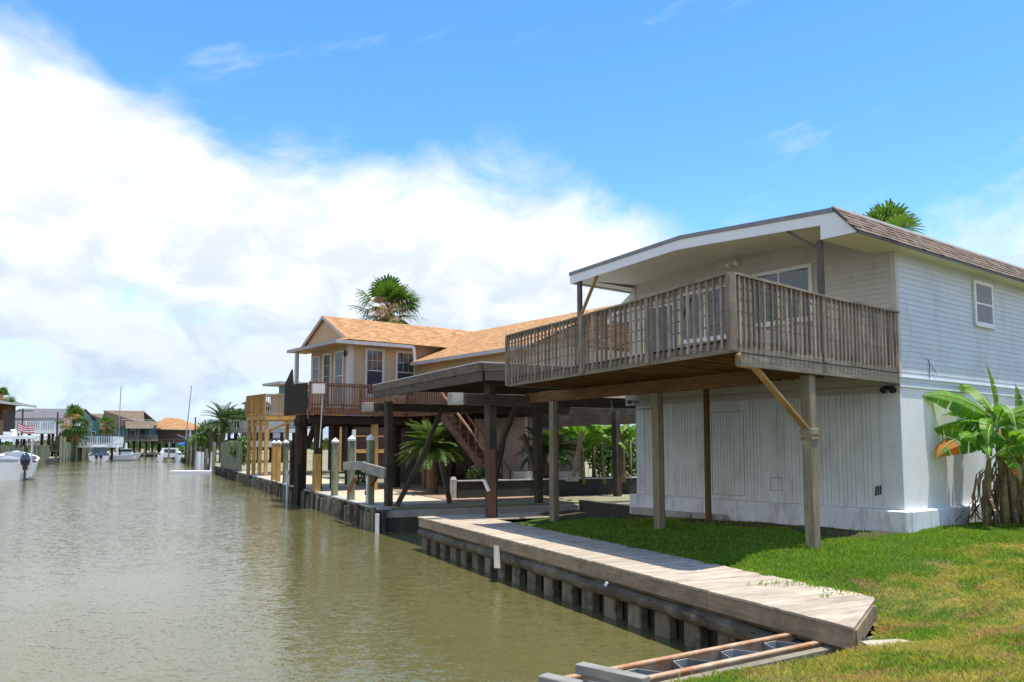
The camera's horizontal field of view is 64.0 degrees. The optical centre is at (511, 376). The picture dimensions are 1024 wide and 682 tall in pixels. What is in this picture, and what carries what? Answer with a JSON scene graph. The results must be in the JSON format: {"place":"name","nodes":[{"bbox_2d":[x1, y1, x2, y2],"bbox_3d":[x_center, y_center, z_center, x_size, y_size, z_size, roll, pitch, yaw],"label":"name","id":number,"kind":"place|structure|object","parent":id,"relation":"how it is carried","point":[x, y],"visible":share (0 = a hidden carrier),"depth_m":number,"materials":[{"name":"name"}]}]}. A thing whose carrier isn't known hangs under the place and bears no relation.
{"place":"outdoors","nodes":[
{"label":"outdoors","id":0,"kind":"place"},
{"bbox_2d":[107,448,327,453],"bbox_3d":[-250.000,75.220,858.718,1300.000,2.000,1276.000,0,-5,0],"label":"ground","id":1,"kind":"structure","parent":0,"point":[309,451],"depth_m":294.63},
{"bbox_2d":[148,418,199,452],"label":"orange roof house","id":2,"kind":"structure","parent":1,"relation":"on","point":[168,429],"depth_m":222.94,"materials":[{"name":"orange"}]},
{"bbox_2d":[1,438,631,450],"bbox_3d":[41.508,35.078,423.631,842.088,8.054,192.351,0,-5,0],"label":"trees","id":3,"kind":"object","parent":1,"relation":"on","point":[325,444],"visible":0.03,"depth_m":347.56,"materials":[{"name":"green plant"}]},
{"bbox_2d":[243,471,455,507],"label":"pavement","id":4,"kind":"structure","parent":0,"point":[379,496],"depth_m":36.43,"materials":[{"name":"concrete"}]},
{"bbox_2d":[271,440,275,479],"bbox_3d":[-14.969,5.400,51.459,0.338,2.850,0.338,0,-5,0],"label":"mooring piling","id":5,"kind":"object","parent":4,"relation":"on","point":[273,462],"visible":0.78,"depth_m":51.39,"materials":[{"name":"white paint"}]},
{"bbox_2d":[275,440,281,480],"bbox_3d":[-14.204,5.260,49.791,0.338,2.850,0.338,0,-5,0],"label":"mooring piling","id":6,"kind":"object","parent":4,"relation":"on","point":[278,461],"visible":0.93,"depth_m":49.72,"materials":[{"name":"white paint"}]},
{"bbox_2d":[282,440,288,482],"bbox_3d":[-13.097,5.057,47.378,0.338,2.850,0.338,0,-5,0],"label":"mooring piling","id":7,"kind":"object","parent":4,"relation":"on","point":[285,453],"visible":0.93,"depth_m":47.31,"materials":[{"name":"white paint"}]},
{"bbox_2d":[289,444,294,486],"bbox_3d":[-12.180,5.014,45.368,0.230,2.600,0.230,4,-6,-38],"label":"mooring piling","id":8,"kind":"object","parent":4,"relation":"on","point":[291,463],"visible":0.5,"depth_m":45.29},
{"bbox_2d":[331,438,338,495],"bbox_3d":[-7.700,4.069,35.610,0.338,2.850,0.338,0,-5,0],"label":"mooring piling","id":9,"kind":"object","parent":4,"relation":"on","point":[334,465],"visible":0.93,"depth_m":35.54,"materials":[{"name":"white paint"}]},
{"bbox_2d":[347,435,355,502],"bbox_3d":[-6.452,3.806,32.891,0.338,2.920,0.338,0,-5,0],"label":"mooring piling","id":10,"kind":"object","parent":4,"relation":"on","point":[351,455],"visible":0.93,"depth_m":32.83,"materials":[{"name":"white paint"}]},
{"bbox_2d":[366,434,374,510],"bbox_3d":[-5.223,3.581,30.211,0.338,2.920,0.338,0,-5,0],"label":"mooring piling","id":11,"kind":"object","parent":4,"relation":"on","point":[370,451],"visible":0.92,"depth_m":30.15,"materials":[{"name":"white paint"}]},
{"bbox_2d":[343,461,386,502],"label":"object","id":12,"kind":"object","parent":11,"relation":"attached to","point":[376,471],"visible":1,"depth_m":29.70,"materials":[{"name":"grey wood"}]},
{"bbox_2d":[182,450,635,510],"bbox_3d":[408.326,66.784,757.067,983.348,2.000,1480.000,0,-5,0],"label":"ground","id":13,"kind":"structure","parent":0,"point":[573,500],"depth_m":33.58,"materials":[{"name":"concrete"}]},
{"bbox_2d":[168,434,208,458],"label":"lift","id":14,"kind":"object","parent":13,"relation":"on","point":[169,447],"visible":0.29,"depth_m":140.03,"materials":[{"name":"metal"}]},
{"bbox_2d":[187,432,218,449],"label":"bush","id":15,"kind":"object","parent":13,"relation":"on","point":[191,440],"visible":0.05,"depth_m":137.48,"materials":[{"name":"green plant"}]},
{"bbox_2d":[194,419,219,455],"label":"bush","id":16,"kind":"object","parent":13,"relation":"on","point":[201,438],"visible":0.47,"depth_m":124.92,"materials":[{"name":"green plant"}]},
{"bbox_2d":[198,401,245,462],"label":"feather palm","id":17,"kind":"object","parent":13,"relation":"on","point":[222,424],"visible":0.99,"depth_m":106.18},
{"bbox_2d":[220,441,242,471],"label":"fence","id":18,"kind":"object","parent":13,"relation":"on","point":[227,461],"visible":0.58,"depth_m":75.00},
{"bbox_2d":[217,407,246,437],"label":"leafy tree","id":19,"kind":"object","parent":13,"relation":"on","point":[241,412],"visible":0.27,"depth_m":113.90,"materials":[{"name":"green plant"}]},
{"bbox_2d":[228,436,251,465],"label":"bush","id":20,"kind":"object","parent":13,"relation":"on","point":[244,450],"visible":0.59,"depth_m":71.47,"materials":[{"name":"green plant"}]},
{"bbox_2d":[211,398,310,462],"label":"grey deck house","id":21,"kind":"structure","parent":13,"relation":"on","point":[276,435],"depth_m":108.10,"materials":[{"name":"white paint"}]},
{"bbox_2d":[246,381,383,475],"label":"house","id":22,"kind":"structure","parent":13,"relation":"on","point":[255,406],"depth_m":61.62,"materials":[{"name":"white paint"}]},
{"bbox_2d":[344,460,365,485],"bbox_3d":[-8.275,5.342,44.803,1.320,1.652,2.009,5,-7,-44],"label":"bush","id":23,"kind":"object","parent":13,"relation":"on","point":[358,481],"visible":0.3,"depth_m":44.48,"materials":[{"name":"green plant"}]},
{"bbox_2d":[346,273,425,324],"bbox_3d":[-8.599,0.026,56.318,6.090,14.378,5.496,0,-5,0],"label":"fan palm","id":24,"kind":"object","parent":13,"relation":"on","point":[390,293],"visible":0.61,"depth_m":55.46,"materials":[{"name":"plant"}]},
{"bbox_2d":[386,517,419,530],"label":"seawall","id":25,"kind":"object","parent":13,"relation":"on","point":[403,523],"visible":0.07,"depth_m":28.80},
{"bbox_2d":[438,467,460,483],"bbox_3d":[-3.217,5.305,42.377,1.856,1.320,1.988,0,-5,0],"label":"bush","id":26,"kind":"object","parent":13,"relation":"on","point":[440,478],"visible":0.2,"depth_m":42.12,"materials":[{"name":"green plant"}]},
{"bbox_2d":[284,304,632,504],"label":"tan house","id":27,"kind":"structure","parent":13,"relation":"on","point":[353,361],"depth_m":41.40,"materials":[{"name":"paint"}]},
{"bbox_2d":[312,356,319,381],"bbox_3d":[-10.578,-0.147,44.167,0.091,1.928,0.991,4,-6,-38],"label":"window","id":28,"kind":"structure","parent":27,"relation":"in","point":[315,360],"depth_m":44.19,"materials":[{"name":"white glass"}]},
{"bbox_2d":[322,352,331,407],"bbox_3d":[-9.720,0.246,43.033,0.091,3.008,1.060,4,-6,-38],"label":"patio door","id":29,"kind":"structure","parent":27,"relation":"in","point":[327,357],"depth_m":43.03,"materials":[{"name":"white glass"}]},
{"bbox_2d":[334,350,343,407],"bbox_3d":[-8.870,0.155,41.949,0.091,3.008,1.083,4,-6,-38],"label":"patio door","id":30,"kind":"structure","parent":27,"relation":"in","point":[338,356],"depth_m":41.97,"materials":[{"name":"white glass"}]},
{"bbox_2d":[364,347,384,397],"bbox_3d":[-7.053,-0.201,42.034,1.202,2.543,0.091,4,-6,-38],"label":"window","id":31,"kind":"structure","parent":27,"relation":"in","point":[374,362],"depth_m":42.02,"materials":[{"name":"white glass"}]},
{"bbox_2d":[395,350,415,398],"bbox_3d":[-5.612,-0.107,43.156,1.303,2.543,0.091,4,-6,-38],"label":"window","id":32,"kind":"structure","parent":27,"relation":"in","point":[403,369],"depth_m":43.15,"materials":[{"name":"white glass"}]},
{"bbox_2d":[362,361,635,517],"bbox_3d":[2.331,2.601,29.823,13.825,4.812,11.292,2,-5,-27],"label":"boathouse","id":33,"kind":"object","parent":13,"relation":"on","point":[485,379],"visible":0.72,"depth_m":29.53,"materials":[{"name":"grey wood"}]},
{"bbox_2d":[457,477,636,497],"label":"retaining wall","id":34,"kind":"structure","parent":13,"relation":"on","point":[510,487],"depth_m":35.52,"materials":[{"name":"concrete"}]},
{"bbox_2d":[582,439,591,460],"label":"bush","id":35,"kind":"object","parent":13,"relation":"on","point":[586,450],"depth_m":46.79,"materials":[{"name":"green plant"}]},
{"bbox_2d":[583,425,636,476],"bbox_3d":[5.613,4.528,48.053,5.931,3.817,5.372,0,-5,0],"label":"bush","id":36,"kind":"object","parent":13,"relation":"on","point":[607,450],"visible":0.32,"depth_m":46.45,"materials":[{"name":"green plant"}]},
{"bbox_2d":[0,457,877,681],"bbox_3d":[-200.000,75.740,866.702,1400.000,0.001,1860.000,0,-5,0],"label":"water","id":37,"kind":"structure","parent":0,"point":[146,569],"depth_m":15.76,"materials":[{"name":"liquid"}]},
{"bbox_2d":[0,429,39,480],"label":"console boat","id":38,"kind":"object","parent":37,"relation":"on","point":[17,465],"visible":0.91,"depth_m":70.49,"materials":[{"name":"white paint"}]},
{"bbox_2d":[17,423,34,435],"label":"flag","id":39,"kind":"object","parent":38,"relation":"attached to","point":[25,428],"visible":1,"depth_m":72.96,"materials":[{"name":"fabric"}]},
{"bbox_2d":[59,436,62,462],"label":"dock piling","id":40,"kind":"object","parent":37,"relation":"in","point":[60,450],"visible":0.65,"depth_m":139.30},
{"bbox_2d":[62,437,65,462],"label":"dock piling","id":41,"kind":"object","parent":37,"relation":"in","point":[63,451],"visible":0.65,"depth_m":142.87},
{"bbox_2d":[65,442,67,461],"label":"dock piling","id":42,"kind":"object","parent":37,"relation":"in","point":[66,454],"visible":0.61,"depth_m":146.46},
{"bbox_2d":[68,443,70,461],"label":"dock piling","id":43,"kind":"object","parent":37,"relation":"in","point":[69,448],"visible":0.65,"depth_m":150.01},
{"bbox_2d":[70,437,72,460],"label":"dock piling","id":44,"kind":"object","parent":37,"relation":"in","point":[71,456],"visible":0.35,"depth_m":153.64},
{"bbox_2d":[88,437,120,461],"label":"twin engine boat","id":45,"kind":"object","parent":37,"relation":"on","point":[99,455],"visible":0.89,"depth_m":154.07,"materials":[{"name":"white paint"}]},
{"bbox_2d":[105,389,123,459],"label":"sailboat","id":46,"kind":"object","parent":37,"relation":"on","point":[119,423],"visible":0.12,"depth_m":176.95,"materials":[{"name":"white paint"}]},
{"bbox_2d":[113,443,140,460],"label":"cabin boat","id":47,"kind":"object","parent":37,"relation":"on","point":[127,454],"visible":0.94,"depth_m":162.85,"materials":[{"name":"white paint"}]},
{"bbox_2d":[135,448,157,456],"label":"dock","id":48,"kind":"object","parent":37,"relation":"in","point":[154,454],"visible":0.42,"depth_m":213.70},
{"bbox_2d":[157,385,191,461],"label":"sailboat","id":49,"kind":"object","parent":37,"relation":"on","point":[176,453],"visible":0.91,"depth_m":151.95,"materials":[{"name":"white paint"}]},
{"bbox_2d":[186,439,188,463],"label":"dock piling","id":50,"kind":"object","parent":37,"relation":"in","point":[187,443],"visible":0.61,"depth_m":131.30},
{"bbox_2d":[169,452,211,473],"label":"floating dock","id":51,"kind":"object","parent":37,"relation":"on","point":[191,472],"visible":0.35,"depth_m":86.71,"materials":[{"name":"white paint"}]},
{"bbox_2d":[191,440,194,465],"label":"dock piling","id":52,"kind":"object","parent":37,"relation":"in","point":[193,442],"visible":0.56,"depth_m":117.68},
{"bbox_2d":[194,441,196,466],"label":"dock piling","id":53,"kind":"object","parent":37,"relation":"in","point":[195,447],"visible":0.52,"depth_m":113.18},
{"bbox_2d":[195,451,198,469],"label":"dock piling","id":54,"kind":"object","parent":37,"relation":"in","point":[196,463],"visible":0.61,"depth_m":100.12,"materials":[{"name":"white paint"}]},
{"bbox_2d":[198,452,200,469],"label":"dock piling","id":55,"kind":"object","parent":37,"relation":"in","point":[199,460],"visible":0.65,"depth_m":95.61,"materials":[{"name":"white paint"}]},
{"bbox_2d":[170,457,234,479],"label":"bulkhead","id":56,"kind":"object","parent":37,"relation":"in","point":[229,474],"visible":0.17,"depth_m":78.40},
{"bbox_2d":[201,452,203,469],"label":"dock piling","id":57,"kind":"object","parent":37,"relation":"in","point":[202,460],"visible":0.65,"depth_m":91.08,"materials":[{"name":"white paint"}]},
{"bbox_2d":[205,449,207,469],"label":"dock piling","id":58,"kind":"object","parent":37,"relation":"in","point":[206,457],"visible":0.65,"depth_m":95.00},
{"bbox_2d":[208,432,212,469],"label":"dock piling","id":59,"kind":"object","parent":37,"relation":"in","point":[210,442],"visible":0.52,"depth_m":90.57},
{"bbox_2d":[212,442,215,473],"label":"dock piling","id":60,"kind":"object","parent":37,"relation":"in","point":[213,454],"visible":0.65,"depth_m":85.96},
{"bbox_2d":[286,470,288,500],"bbox_3d":[-12.066,5.851,43.986,0.129,1.700,0.129,2,-5,-22],"label":"pipe","id":61,"kind":"object","parent":37,"relation":"in","point":[287,479],"visible":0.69,"depth_m":43.95,"materials":[{"name":"white paint"}]},
{"bbox_2d":[235,471,391,531],"bbox_3d":[-13.908,7.289,48.909,0.622,2.059,46.000,2,-5,-24],"label":"bulkhead","id":62,"kind":"object","parent":37,"relation":"in","point":[350,511],"visible":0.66,"depth_m":35.34,"materials":[{"name":"wood"}]},
{"bbox_2d":[375,514,378,533],"bbox_3d":[-4.530,4.960,27.511,0.129,0.720,0.129,-2,-5,22],"label":"pipe","id":63,"kind":"object","parent":62,"relation":"attached to","point":[376,523],"visible":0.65,"depth_m":27.46,"materials":[{"name":"white paint"}]},
{"bbox_2d":[579,500,629,509],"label":"slip end wall","id":64,"kind":"structure","parent":37,"relation":"in","point":[587,504],"depth_m":30.49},
{"bbox_2d":[417,527,870,653],"bbox_3d":[0.817,4.616,16.015,0.518,2.080,16.295,2,-5,-24],"label":"bulkhead","id":65,"kind":"object","parent":37,"relation":"in","point":[696,627],"visible":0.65,"depth_m":13.97,"materials":[{"name":"grey wood"}]},
{"bbox_2d":[417,512,876,649],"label":"boardwalk","id":66,"kind":"structure","parent":65,"relation":"on","point":[834,618],"depth_m":12.65,"materials":[{"name":"wood"}]},
{"bbox_2d":[493,545,499,568],"bbox_3d":[-0.331,3.942,17.899,0.142,0.494,0.341,0,-5,-3],"label":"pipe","id":67,"kind":"object","parent":66,"relation":"hanging from","point":[496,548],"visible":1,"depth_m":17.88,"materials":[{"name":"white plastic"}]},
{"bbox_2d":[565,632,872,681],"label":"ramp","id":68,"kind":"object","parent":37,"relation":"in","point":[772,650],"visible":0.59,"depth_m":8.99,"materials":[{"name":"brown wood"}]},
{"bbox_2d":[538,673,582,681],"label":"timber block","id":69,"kind":"structure","parent":68,"relation":"on","point":[548,677],"depth_m":7.62,"materials":[{"name":"grey wood"}]},
{"bbox_2d":[575,662,649,681],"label":"timber block","id":70,"kind":"structure","parent":68,"relation":"on","point":[600,672],"depth_m":7.83,"materials":[{"name":"grey wood"}]},
{"bbox_2d":[362,484,562,501],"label":"patio","id":71,"kind":"structure","parent":0,"point":[415,489],"depth_m":35.24,"materials":[{"name":"concrete"}]},
{"bbox_2d":[395,419,468,493],"bbox_3d":[-3.557,3.776,37.236,3.426,3.706,3.651,0,-5,0],"label":"sago palm","id":72,"kind":"object","parent":71,"relation":"on","point":[435,450],"visible":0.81,"depth_m":36.86,"materials":[{"name":"plant"}]},
{"bbox_2d":[450,477,456,497],"bbox_3d":[-2.416,4.628,33.723,0.280,1.020,0.266,0,-5,0],"label":"bollard","id":73,"kind":"object","parent":71,"relation":"on","point":[453,486],"visible":0.79,"depth_m":33.62,"materials":[{"name":"concrete"}]},
{"bbox_2d":[435,392,510,478],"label":"staircase","id":74,"kind":"structure","parent":71,"relation":"on","point":[462,442],"depth_m":36.68,"materials":[{"name":"wood"}]},
{"bbox_2d":[386,503,629,517],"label":"walkway","id":75,"kind":"structure","parent":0,"point":[442,512],"depth_m":29.87,"materials":[{"name":"concrete"}]},
{"bbox_2d":[0,0,1023,441],"label":"sky","id":76,"kind":"structure","parent":0,"point":[188,187],"materials":[{"name":"blue"}]},
{"bbox_2d":[503,508,1023,681],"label":"lawn","id":77,"kind":"structure","parent":0,"point":[571,515],"depth_m":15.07,"materials":[{"name":"plant"}]},
{"bbox_2d":[631,507,727,520],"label":"stone kerb","id":78,"kind":"structure","parent":77,"relation":"on","point":[650,512],"depth_m":21.39,"materials":[{"name":"concrete"}]},
{"bbox_2d":[859,639,912,646],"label":"concrete slab","id":79,"kind":"structure","parent":77,"relation":"on","point":[871,641],"depth_m":9.07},
{"bbox_2d":[923,363,1023,527],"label":"banana plant","id":80,"kind":"object","parent":77,"relation":"on","point":[1009,501],"visible":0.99,"depth_m":17.90,"materials":[{"name":"green plant"}]},
{"bbox_2d":[985,383,1023,501],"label":"banana plant","id":81,"kind":"object","parent":77,"relation":"on","point":[1019,402],"visible":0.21,"depth_m":18.52,"materials":[{"name":"green plant"}]},
{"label":"ground","id":82,"kind":"structure","parent":0,"visible":0},
{"bbox_2d":[466,465,484,479],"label":"bush","id":83,"kind":"object","parent":82,"relation":"on","point":[479,473],"visible":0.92,"depth_m":35.50,"materials":[{"name":"green plant"}]},
{"bbox_2d":[513,471,532,478],"bbox_3d":[0.475,4.353,35.761,0.850,0.450,0.500,0,-5,0],"label":"planter","id":84,"kind":"object","parent":82,"relation":"on","point":[522,474],"visible":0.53,"depth_m":35.52,"materials":[{"name":"concrete"}]},
{"bbox_2d":[514,426,584,477],"bbox_3d":[1.633,3.522,36.669,2.964,2.917,3.037,-5,-7,44],"label":"sago palm","id":85,"kind":"object","parent":82,"relation":"on","point":[563,459],"visible":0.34,"depth_m":36.29,"materials":[{"name":"plant"}]},
{"bbox_2d":[559,471,578,480],"bbox_3d":[2.464,4.394,36.259,0.950,0.450,0.500,0,-5,0],"label":"planter","id":86,"kind":"object","parent":82,"relation":"on","point":[567,475],"visible":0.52,"depth_m":36.01,"materials":[{"name":"concrete"}]},
{"bbox_2d":[559,424,611,483],"bbox_3d":[3.143,3.330,36.565,2.463,2.893,2.619,0,-5,0],"label":"banana plant","id":87,"kind":"object","parent":82,"relation":"on","point":[573,432],"visible":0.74,"depth_m":36.22,"materials":[{"name":"green plant"}]},
{"bbox_2d":[570,429,627,483],"bbox_3d":[3.879,3.570,36.769,2.655,2.448,2.360,0,-5,0],"label":"banana plant","id":88,"kind":"object","parent":82,"relation":"on","point":[587,443],"visible":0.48,"depth_m":36.92,"materials":[{"name":"green plant"}]},
{"bbox_2d":[585,426,625,476],"bbox_3d":[3.669,3.436,37.653,2.378,2.855,2.433,4,-6,-42],"label":"banana plant","id":89,"kind":"object","parent":82,"relation":"on","point":[593,463],"visible":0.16,"depth_m":37.73,"materials":[{"name":"green plant"}]},
{"bbox_2d":[597,424,635,482],"bbox_3d":[5.025,3.501,37.743,2.761,2.741,1.990,0,-5,0],"label":"banana plant","id":90,"kind":"object","parent":82,"relation":"on","point":[628,428],"visible":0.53,"depth_m":37.34,"materials":[{"name":"green plant"}]},
{"bbox_2d":[621,430,635,476],"bbox_3d":[5.246,3.653,38.598,1.818,2.582,2.756,-3,-6,33],"label":"banana plant","id":91,"kind":"object","parent":82,"relation":"on","point":[628,438],"visible":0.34,"depth_m":38.38,"materials":[{"name":"green plant"}]},
{"bbox_3d":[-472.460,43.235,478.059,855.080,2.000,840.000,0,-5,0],"label":"ground","id":92,"kind":"structure","parent":0,"visible":0},
{"bbox_2d":[0,387,16,419],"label":"fan palm","id":93,"kind":"object","parent":92,"relation":"on","point":[3,392],"visible":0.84,"depth_m":104.44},
{"bbox_2d":[0,400,36,451],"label":"screened house","id":94,"kind":"structure","parent":92,"relation":"on","point":[7,422],"depth_m":107.30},
{"bbox_2d":[16,409,32,444],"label":"utility pole","id":95,"kind":"object","parent":92,"relation":"on","point":[22,410],"visible":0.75,"depth_m":136.08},
{"bbox_2d":[0,445,49,458],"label":"fence","id":96,"kind":"object","parent":92,"relation":"on","point":[2,448],"visible":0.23,"depth_m":109.84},
{"bbox_2d":[46,457,58,464],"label":"seawall","id":97,"kind":"object","parent":92,"relation":"on","point":[52,460],"visible":0.22,"depth_m":133.23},
{"bbox_2d":[55,412,58,457],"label":"utility pole","id":98,"kind":"object","parent":92,"relation":"on","point":[56,436],"visible":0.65,"depth_m":141.26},
{"bbox_2d":[50,440,78,455],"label":"bush","id":99,"kind":"object","parent":92,"relation":"on","point":[53,444],"visible":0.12,"depth_m":159.77,"materials":[{"name":"green plant"}]},
{"bbox_2d":[10,409,123,459],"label":"white railed house","id":100,"kind":"structure","parent":92,"relation":"on","point":[42,421],"depth_m":165.45,"materials":[{"name":"paint"}]},
{"bbox_2d":[54,403,92,458],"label":"fan palm","id":101,"kind":"object","parent":92,"relation":"on","point":[74,431],"visible":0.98,"depth_m":153.47,"materials":[{"name":"plant"}]},
{"bbox_2d":[57,429,90,452],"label":"bush","id":102,"kind":"object","parent":92,"relation":"on","point":[68,441],"visible":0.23,"depth_m":156.20,"materials":[{"name":"green plant"}]},
{"bbox_2d":[84,414,125,451],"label":"teal house","id":103,"kind":"structure","parent":92,"relation":"on","point":[95,425],"depth_m":223.01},
{"bbox_2d":[95,416,117,443],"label":"fan palm","id":104,"kind":"object","parent":92,"relation":"on","point":[107,429],"visible":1,"depth_m":206.07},
{"bbox_2d":[98,410,157,454],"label":"brown gable house","id":105,"kind":"structure","parent":92,"relation":"on","point":[139,426],"depth_m":218.55,"materials":[{"name":"teal"}]},
{"bbox_2d":[139,429,144,438],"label":"window","id":106,"kind":"structure","parent":105,"relation":"in","point":[141,431],"depth_m":219.55,"materials":[{"name":"grey"}]},
{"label":"ground","id":107,"kind":"structure","parent":0,"visible":0},
{"bbox_2d":[505,206,1023,549],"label":"stilt house","id":108,"kind":"structure","parent":107,"relation":"on","point":[791,369],"depth_m":18.56,"materials":[{"name":"beige"}]},
{"bbox_2d":[643,302,673,353],"bbox_3d":[4.086,-0.948,22.715,0.050,2.150,1.200,4,-6,-38],"label":"sliding door","id":109,"kind":"structure","parent":108,"relation":"in","point":[671,304],"depth_m":22.70,"materials":[{"name":"white paint"}]},
{"bbox_2d":[678,285,725,344],"bbox_3d":[5.070,-1.614,21.502,0.084,1.385,1.798,4,-6,-38],"label":"window","id":110,"kind":"structure","parent":108,"relation":"in","point":[717,292],"depth_m":21.54,"materials":[{"name":"glass"}]},
{"bbox_2d":[751,263,812,328],"bbox_3d":[6.485,-1.925,19.711,0.084,1.365,1.705,4,-6,-38],"label":"window","id":111,"kind":"structure","parent":108,"relation":"in","point":[799,276],"depth_m":19.58,"materials":[{"name":"glass"}]},
{"bbox_2d":[972,279,996,329],"bbox_3d":[11.614,-1.772,20.156,1.110,1.135,0.084,4,-6,-38],"label":"window","id":112,"kind":"structure","parent":108,"relation":"in","point":[983,301],"depth_m":20.17,"materials":[{"name":"glass"}]},
{"bbox_2d":[854,198,926,235],"bbox_3d":[16.680,-1.455,36.184,3.280,13.165,4.599,0,-5,0],"label":"fan palm","id":113,"kind":"object","parent":107,"relation":"on","point":[893,214],"visible":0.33,"depth_m":35.58,"materials":[{"name":"plant"}]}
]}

